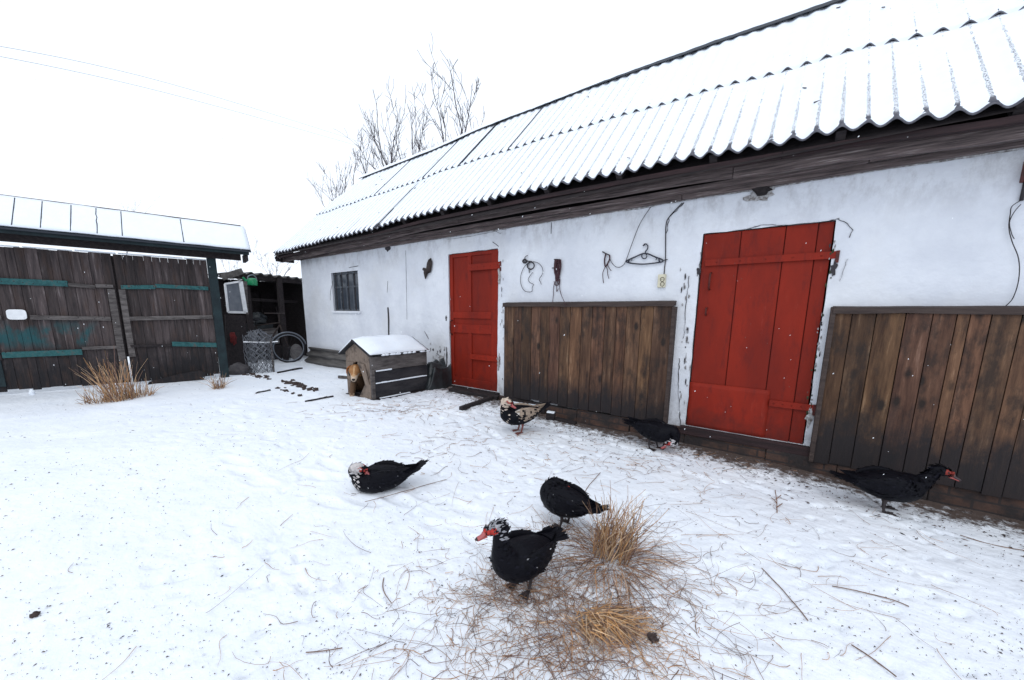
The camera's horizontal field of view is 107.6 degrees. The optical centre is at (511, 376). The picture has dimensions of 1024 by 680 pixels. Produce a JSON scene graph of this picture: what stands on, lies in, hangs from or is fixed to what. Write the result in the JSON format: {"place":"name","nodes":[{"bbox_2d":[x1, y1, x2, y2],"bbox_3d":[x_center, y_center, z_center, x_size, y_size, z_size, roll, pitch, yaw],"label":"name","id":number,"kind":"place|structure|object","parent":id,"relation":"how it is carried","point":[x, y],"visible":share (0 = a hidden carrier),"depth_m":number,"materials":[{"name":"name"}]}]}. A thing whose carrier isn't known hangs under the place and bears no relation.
{"place":"outdoors","nodes":[
{"label":"outdoors","id":0,"kind":"place"},
{"bbox_2d":[0,56,385,153],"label":"overhead wire","id":1,"kind":"object","parent":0,"point":[160,91],"visible":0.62,"depth_m":11.36,"materials":[{"name":"grey metal"}]},
{"bbox_2d":[0,46,407,156],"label":"overhead wire","id":2,"kind":"object","parent":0,"point":[165,82],"visible":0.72,"depth_m":11.51,"materials":[{"name":"grey metal"}]},
{"bbox_2d":[261,328,281,359],"bbox_3d":[-5.828,-0.794,9.039,0.340,0.757,0.350,8,12,36],"label":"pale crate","id":3,"kind":"object","parent":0,"point":[270,331],"visible":0.42,"depth_m":8.98,"materials":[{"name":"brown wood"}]},
{"bbox_2d":[0,0,822,279],"label":"sky","id":4,"kind":"structure","parent":0,"point":[257,54],"materials":[{"name":"white"}]},
{"bbox_2d":[6,79,952,561],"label":"falling snow","id":5,"kind":"structure","parent":0,"point":[450,231],"depth_m":2.55,"materials":[{"name":"white snow"}]},
{"bbox_2d":[0,355,1023,679],"bbox_3d":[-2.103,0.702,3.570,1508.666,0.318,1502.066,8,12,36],"label":"ground","id":6,"kind":"structure","parent":0,"point":[52,437],"depth_m":2.14,"materials":[{"name":"white snow"}]},
{"bbox_2d":[28,389,34,394],"bbox_3d":[-6.617,0.217,5.165,0.060,0.104,0.055,3,10,11],"label":"snow lump","id":7,"kind":"object","parent":6,"relation":"on","point":[31,391],"visible":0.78,"depth_m":5.15,"materials":[{"name":"white snow"}]},
{"bbox_2d":[29,611,40,618],"bbox_3d":[-2.042,1.016,1.604,0.030,0.024,0.030,-4,11,-24],"label":"dung clod","id":8,"kind":"object","parent":6,"relation":"on","point":[34,614],"visible":1,"depth_m":1.60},
{"bbox_2d":[75,384,109,404],"bbox_3d":[-5.255,0.216,4.738,0.367,0.229,0.411,-4,11,-25],"label":"dry grass tuft","id":9,"kind":"object","parent":6,"relation":"on","point":[87,399],"visible":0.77,"depth_m":4.69,"materials":[{"name":"beige plant"}]},
{"bbox_2d":[76,353,145,401],"bbox_3d":[-5.186,-0.009,4.802,0.619,0.652,0.623,3,10,14],"label":"dry grass tuft","id":10,"kind":"object","parent":6,"relation":"on","point":[123,397],"visible":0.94,"depth_m":4.79,"materials":[{"name":"brown plant"}]},
{"bbox_2d":[91,352,130,401],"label":"tall stalks","id":11,"kind":"object","parent":6,"relation":"on","point":[110,397],"visible":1,"depth_m":4.72,"materials":[{"name":"plant"}]},
{"bbox_2d":[0,194,250,391],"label":"shed","id":12,"kind":"structure","parent":6,"relation":"on","point":[55,333],"depth_m":5.54,"materials":[{"name":"brown wood"}]},
{"bbox_2d":[117,373,163,397],"bbox_3d":[-5.037,0.123,5.066,0.496,0.286,0.422,8,12,36],"label":"dry grass tuft","id":13,"kind":"object","parent":6,"relation":"on","point":[146,391],"visible":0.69,"depth_m":5.08,"materials":[{"name":"beige plant"}]},
{"bbox_2d":[148,370,205,384],"bbox_3d":[-5.482,0.007,6.142,0.738,0.174,0.022,-8,13,-41],"label":"loose board","id":14,"kind":"object","parent":6,"relation":"on","point":[194,375],"visible":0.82,"depth_m":6.18,"materials":[{"name":"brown wood"}]},
{"bbox_2d":[203,372,233,388],"bbox_3d":[-4.451,0.053,5.635,0.336,0.264,0.458,26,27,68],"label":"dry grass tuft","id":15,"kind":"object","parent":6,"relation":"on","point":[216,385],"visible":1,"depth_m":5.66,"materials":[{"name":"beige plant"}]},
{"bbox_2d":[225,314,247,367],"bbox_3d":[-5.661,-0.661,7.700,0.040,1.225,0.426,8,12,36],"label":"dark screen","id":16,"kind":"object","parent":6,"relation":"on","point":[236,324],"visible":0.64,"depth_m":7.67,"materials":[{"name":"brown wood"}]},
{"bbox_2d":[229,332,236,344],"bbox_3d":[-5.608,-0.765,7.543,0.121,0.278,0.071,-6,12,-34],"label":"red rag","id":17,"kind":"object","parent":16,"relation":"hanging from","point":[233,338],"visible":1,"depth_m":7.53,"materials":[{"name":"red fabric"}]},
{"bbox_2d":[229,362,252,374],"bbox_3d":[-5.118,-0.114,7.008,0.379,0.322,0.437,8,12,36],"label":"stone","id":18,"kind":"object","parent":6,"relation":"on","point":[238,368],"visible":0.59,"depth_m":6.90,"materials":[{"name":"grey stone"}]},
{"bbox_2d":[224,306,278,325],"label":"stacked poles","id":19,"kind":"object","parent":6,"relation":"on","point":[263,310],"visible":0.08,"depth_m":9.56,"materials":[{"name":"brown wood"}]},
{"bbox_2d":[208,268,307,362],"bbox_3d":[-6.510,-1.345,8.922,2.420,2.228,3.008,8,12,36],"label":"lean to shed","id":20,"kind":"object","parent":6,"relation":"on","point":[270,292],"visible":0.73,"depth_m":9.74,"materials":[{"name":"brown wood"}]},
{"bbox_2d":[224,281,247,313],"bbox_3d":[-5.683,-1.642,7.712,0.050,0.671,0.356,8,12,36],"label":"window sash","id":21,"kind":"object","parent":20,"relation":"attached to","point":[235,298],"depth_m":7.70,"materials":[{"name":"white paint"}]},
{"bbox_2d":[243,281,248,313],"bbox_3d":[-5.661,-1.676,7.950,0.050,0.693,0.116,8,12,36],"label":"grey board","id":22,"kind":"object","parent":20,"relation":"attached to","point":[245,288],"visible":0.54,"depth_m":7.94,"materials":[{"name":"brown wood"}]},
{"bbox_2d":[242,274,257,285],"bbox_3d":[-5.667,-2.098,8.106,0.258,0.232,0.190,-4,11,-26],"label":"green can","id":23,"kind":"object","parent":20,"relation":"hanging from","point":[252,281],"visible":0.97,"depth_m":8.06,"materials":[{"name":"plastic"}]},
{"bbox_2d":[246,312,272,360],"bbox_3d":[-6.142,-0.955,9.076,0.517,1.214,0.500,8,12,36],"label":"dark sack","id":24,"kind":"object","parent":6,"relation":"on","point":[263,318],"visible":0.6,"depth_m":8.90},
{"bbox_2d":[242,329,277,372],"bbox_3d":[-4.832,-0.490,7.170,0.474,0.851,0.562,8,12,36],"label":"netting roll","id":25,"kind":"object","parent":6,"relation":"on","point":[251,341],"visible":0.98,"depth_m":7.10,"materials":[{"name":"metal"}]},
{"bbox_2d":[253,236,296,275],"bbox_3d":[-18.299,-8.455,28.790,7.322,5.082,1.960,9,13,42],"label":"bare bush","id":26,"kind":"object","parent":6,"relation":"on","point":[272,264],"visible":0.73,"depth_m":28.45,"materials":[{"name":"brown plant"}]},
{"bbox_2d":[247,313,305,362],"bbox_3d":[-5.605,-0.876,8.470,1.681,1.134,0.566,-2,10,-15],"label":"bicycle","id":27,"kind":"object","parent":6,"relation":"on","point":[284,334],"visible":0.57,"depth_m":8.50,"materials":[{"name":"metal"}]},
{"bbox_2d":[242,373,318,396],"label":"soil clods","id":28,"kind":"object","parent":6,"relation":"on","point":[301,385],"visible":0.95,"depth_m":5.98,"materials":[{"name":"brown soil"}]},
{"bbox_2d":[277,367,302,372],"bbox_3d":[-4.356,-0.137,7.402,0.105,0.054,0.648,3,10,12],"label":"ground stick","id":29,"kind":"object","parent":6,"relation":"on","point":[290,370],"visible":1,"depth_m":7.41,"materials":[{"name":"brown wood"}]},
{"bbox_2d":[290,344,302,360],"bbox_3d":[-5.058,-0.571,8.797,0.030,0.400,0.280,8,12,36],"label":"round lid","id":30,"kind":"object","parent":6,"relation":"on","point":[296,353],"visible":0.66,"depth_m":8.77,"materials":[{"name":"grey metal"}]},
{"bbox_2d":[305,395,333,401],"bbox_3d":[-2.555,0.285,4.985,0.358,0.052,0.079,-8,13,-43],"label":"ground stick","id":31,"kind":"object","parent":6,"relation":"on","point":[319,398],"visible":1,"depth_m":4.99,"materials":[{"name":"brown wood"}]},
{"bbox_2d":[304,347,346,368],"bbox_3d":[-3.807,-0.342,7.935,2.260,0.444,0.210,8,12,36],"label":"corrugated sheet","id":32,"kind":"object","parent":6,"relation":"on","point":[325,357],"visible":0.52,"depth_m":8.11,"materials":[{"name":"grey metal"}]},
{"bbox_2d":[306,149,361,206],"bbox_3d":[-10.444,-9.346,21.404,6.294,6.505,2.066,8,12,36],"label":"bare tree","id":33,"kind":"object","parent":6,"relation":"on","point":[340,184],"visible":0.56,"depth_m":20.57,"materials":[{"name":"brown plant"}]},
{"bbox_2d":[338,374,346,378],"bbox_3d":[-2.913,-0.006,6.662,0.350,0.075,0.120,4,10,19],"label":"plank offcut","id":34,"kind":"object","parent":6,"relation":"on","point":[342,376],"visible":0.48,"depth_m":6.64,"materials":[{"name":"grey wood"}]},
{"bbox_2d":[346,364,364,396],"bbox_3d":[-2.206,0.075,5.375,0.247,0.548,0.654,-1,10,-12],"label":"dog","id":35,"kind":"object","parent":6,"relation":"on","point":[357,379],"visible":0.76,"depth_m":5.22},
{"bbox_2d":[338,334,429,399],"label":"dog house","id":36,"kind":"structure","parent":6,"relation":"on","point":[390,366],"depth_m":5.23,"materials":[{"name":"grey wood"}]},
{"bbox_2d":[333,79,438,173],"bbox_3d":[-5.744,-8.919,17.331,7.221,7.789,3.908,8,12,36],"label":"bare tree","id":37,"kind":"object","parent":6,"relation":"on","point":[380,150],"visible":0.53,"depth_m":16.75,"materials":[{"name":"brown plant"}]},
{"bbox_2d":[348,459,428,492],"bbox_3d":[-0.921,0.721,2.830,0.586,0.233,0.268,-2,10,-13],"label":"duck","id":38,"kind":"object","parent":6,"relation":"on","point":[381,476],"visible":1,"depth_m":2.73},
{"bbox_2d":[425,358,451,389],"bbox_3d":[-1.221,-0.024,5.867,0.248,0.482,0.535,8,12,36],"label":"crumpled tarp","id":39,"kind":"object","parent":6,"relation":"on","point":[439,375],"visible":0.8,"depth_m":5.84,"materials":[{"name":"grey plastic"}]},
{"bbox_2d":[408,34,484,151],"bbox_3d":[-2.442,-8.362,14.075,3.214,8.400,3.045,2,10,8],"label":"bare tree","id":40,"kind":"object","parent":6,"relation":"on","point":[460,118],"visible":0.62,"depth_m":13.77,"materials":[{"name":"brown plant"}]},
{"bbox_2d":[449,387,499,399],"bbox_3d":[-0.559,0.242,5.597,0.804,0.104,0.160,4,10,21],"label":"step board","id":41,"kind":"object","parent":6,"relation":"on","point":[470,392],"visible":0.89,"depth_m":5.56,"materials":[{"name":"brown wood"}]},
{"bbox_2d":[459,396,493,410],"bbox_3d":[-0.439,0.343,5.145,0.060,0.055,0.882,6,11,28],"label":"plank","id":42,"kind":"object","parent":6,"relation":"on","point":[475,403],"depth_m":5.03,"materials":[{"name":"brown wood"}]},
{"bbox_2d":[0,379,1023,679],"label":"yard litter","id":43,"kind":"object","parent":6,"relation":"on","point":[598,583],"visible":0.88,"depth_m":2.32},
{"bbox_2d":[506,396,522,401],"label":"charred beam","id":44,"kind":"structure","parent":6,"relation":"on","point":[514,399],"depth_m":5.27,"materials":[{"name":"brown wood"}]},
{"bbox_2d":[475,517,569,601],"bbox_3d":[0.076,0.833,1.855,0.244,0.441,0.590,10,13,42],"label":"duck","id":45,"kind":"object","parent":6,"relation":"on","point":[519,556],"visible":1,"depth_m":1.73},
{"bbox_2d":[500,397,550,434],"bbox_3d":[0.160,0.412,4.213,0.627,0.420,0.292,-3,10,-21],"label":"duck","id":46,"kind":"object","parent":6,"relation":"on","point":[519,414],"visible":1,"depth_m":4.08},
{"bbox_2d":[68,393,1023,679],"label":"strewn straw","id":47,"kind":"object","parent":6,"relation":"on","point":[586,661],"visible":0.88,"depth_m":1.70,"materials":[{"name":"brown plant"}]},
{"bbox_2d":[546,411,555,420],"bbox_3d":[0.492,0.490,4.750,0.112,0.108,0.090,3,10,17],"label":"timber block","id":48,"kind":"object","parent":6,"relation":"on","point":[550,415],"depth_m":4.71,"materials":[{"name":"brown wood"}]},
{"bbox_2d":[555,417,576,424],"bbox_3d":[0.672,0.550,4.695,0.280,0.049,0.080,7,11,31],"label":"half buried board","id":49,"kind":"object","parent":6,"relation":"on","point":[564,420],"visible":1,"depth_m":4.67,"materials":[{"name":"brown wood"}]},
{"bbox_2d":[540,476,608,527],"bbox_3d":[0.387,0.830,2.348,0.250,0.284,0.519,-8,13,-42],"label":"duck","id":50,"kind":"object","parent":6,"relation":"on","point":[562,499],"visible":0.96,"depth_m":2.31},
{"bbox_2d":[539,584,690,678],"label":"hay heap","id":51,"kind":"object","parent":6,"relation":"on","point":[608,618],"visible":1,"depth_m":1.61,"materials":[{"name":"beige plant"}]},
{"bbox_2d":[538,510,711,631],"bbox_3d":[0.551,0.988,2.054,0.988,0.084,1.062,8,12,36],"label":"hay skirt","id":52,"kind":"object","parent":6,"relation":"on","point":[587,560],"visible":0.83,"depth_m":1.97,"materials":[{"name":"plant"}]},
{"bbox_2d":[582,480,667,569],"bbox_3d":[0.611,0.795,2.084,0.438,0.445,0.423,0,10,-4],"label":"hay clump","id":53,"kind":"object","parent":6,"relation":"on","point":[604,539],"visible":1,"depth_m":2.04,"materials":[{"name":"beige plant"}]},
{"bbox_2d":[273,0,1023,520],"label":"barn","id":54,"kind":"structure","parent":6,"relation":"on","point":[809,166],"depth_m":3.65,"materials":[{"name":"paint"}]},
{"bbox_2d":[331,271,360,312],"bbox_3d":[-3.354,-1.705,7.589,1.060,0.820,0.115,8,12,36],"label":"window","id":55,"kind":"structure","parent":54,"relation":"in","point":[346,289],"depth_m":7.62,"materials":[{"name":"glass"}]},
{"bbox_2d":[422,258,431,278],"bbox_3d":[-1.353,-1.740,6.022,0.215,0.319,0.085,8,12,36],"label":"iron hook","id":56,"kind":"object","parent":54,"relation":"attached to","point":[427,270],"visible":1,"depth_m":5.97,"materials":[{"name":"metal"}]},
{"bbox_2d":[449,249,500,391],"bbox_3d":[-0.563,-0.824,5.636,1.032,2.025,0.116,8,12,36],"label":"door","id":57,"kind":"structure","parent":54,"relation":"in","point":[473,275],"depth_m":5.65,"materials":[{"name":"red paint"}]},
{"bbox_2d":[520,255,542,291],"bbox_3d":[0.251,-1.347,4.891,0.358,0.476,0.029,8,12,36],"label":"wire loop","id":58,"kind":"object","parent":54,"relation":"hanging from","point":[529,269],"visible":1,"depth_m":4.91,"materials":[{"name":"grey metal"}]},
{"bbox_2d":[552,259,565,310],"bbox_3d":[0.580,-1.136,4.624,0.292,0.649,0.121,9,13,42],"label":"cord hank","id":59,"kind":"object","parent":54,"relation":"hanging from","point":[557,265],"visible":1,"depth_m":4.67,"materials":[{"name":"fabric"}]},
{"bbox_2d":[503,301,677,422],"bbox_3d":[0.793,-0.257,4.626,2.240,1.324,0.095,8,12,36],"label":"plank cover","id":60,"kind":"object","parent":54,"relation":"attached to","point":[615,358],"visible":0.92,"depth_m":4.46,"materials":[{"name":"brown wood"}]},
{"bbox_2d":[602,207,650,282],"bbox_3d":[1.241,-1.432,4.135,0.526,0.758,0.032,8,12,36],"label":"knotted string","id":61,"kind":"object","parent":54,"relation":"attached to","point":[605,265],"visible":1,"depth_m":4.25,"materials":[{"name":"fabric"}]},
{"bbox_2d":[625,243,663,264],"bbox_3d":[1.426,-1.318,4.030,0.408,0.221,0.043,8,12,36],"label":"coat hanger","id":62,"kind":"object","parent":54,"relation":"attached to","point":[658,258],"visible":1,"depth_m":4.01,"materials":[{"name":"plastic"}]},
{"bbox_2d":[657,274,666,287],"bbox_3d":[1.582,-1.012,3.957,0.078,0.136,0.045,8,12,36],"label":"wall socket","id":63,"kind":"object","parent":54,"relation":"attached to","point":[661,281],"depth_m":3.94,"materials":[{"name":"beige plastic"}]},
{"bbox_2d":[664,203,681,273],"bbox_3d":[1.645,-1.411,3.855,0.149,0.695,0.018,8,12,36],"label":"power cable","id":64,"kind":"object","parent":54,"relation":"attached to","point":[665,235],"visible":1,"depth_m":3.88,"materials":[{"name":"metal"}]},
{"bbox_2d":[686,221,839,443],"bbox_3d":[2.310,-0.383,3.565,1.056,1.962,0.114,8,12,36],"label":"door","id":65,"kind":"structure","parent":54,"relation":"in","point":[762,291],"depth_m":3.54,"materials":[{"name":"red paint"}]},
{"bbox_2d":[808,306,1023,500],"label":"plank cover","id":66,"kind":"object","parent":54,"relation":"attached to","point":[954,403],"visible":0.89,"depth_m":2.87,"materials":[{"name":"brown wood"}]},
{"bbox_2d":[1019,163,1023,200],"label":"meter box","id":67,"kind":"object","parent":54,"relation":"attached to","point":[1021,198],"visible":1,"depth_m":2.52,"materials":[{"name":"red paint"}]},
{"bbox_2d":[1006,201,1020,305],"bbox_3d":[3.452,-0.842,2.584,0.109,0.708,0.009,9,13,40],"label":"loose wire","id":68,"kind":"object","parent":67,"relation":"hanging from","point":[1009,228],"visible":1,"depth_m":2.58,"materials":[{"name":"black metal"}]},
{"bbox_2d":[622,416,680,451],"bbox_3d":[1.401,0.573,3.814,0.599,0.308,0.267,9,13,40],"label":"duck","id":69,"kind":"object","parent":6,"relation":"on","point":[656,430],"visible":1,"depth_m":3.67},
{"bbox_2d":[647,631,658,643],"bbox_3d":[0.589,1.093,1.568,0.043,0.040,0.042,-4,11,-26],"label":"dung clod","id":70,"kind":"object","parent":6,"relation":"on","point":[651,637],"visible":1,"depth_m":1.56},
{"bbox_2d":[771,490,782,512],"bbox_3d":[1.982,0.929,2.806,0.074,0.026,0.462,8,12,36],"label":"dead weed","id":71,"kind":"object","parent":6,"relation":"on","point":[776,500],"visible":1,"depth_m":2.81,"materials":[{"name":"plant"}]},
{"bbox_2d":[829,463,961,516],"bbox_3d":[2.755,0.792,2.730,0.777,0.400,0.286,3,10,13],"label":"duck","id":72,"kind":"object","parent":6,"relation":"on","point":[889,485],"visible":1,"depth_m":2.65}
]}

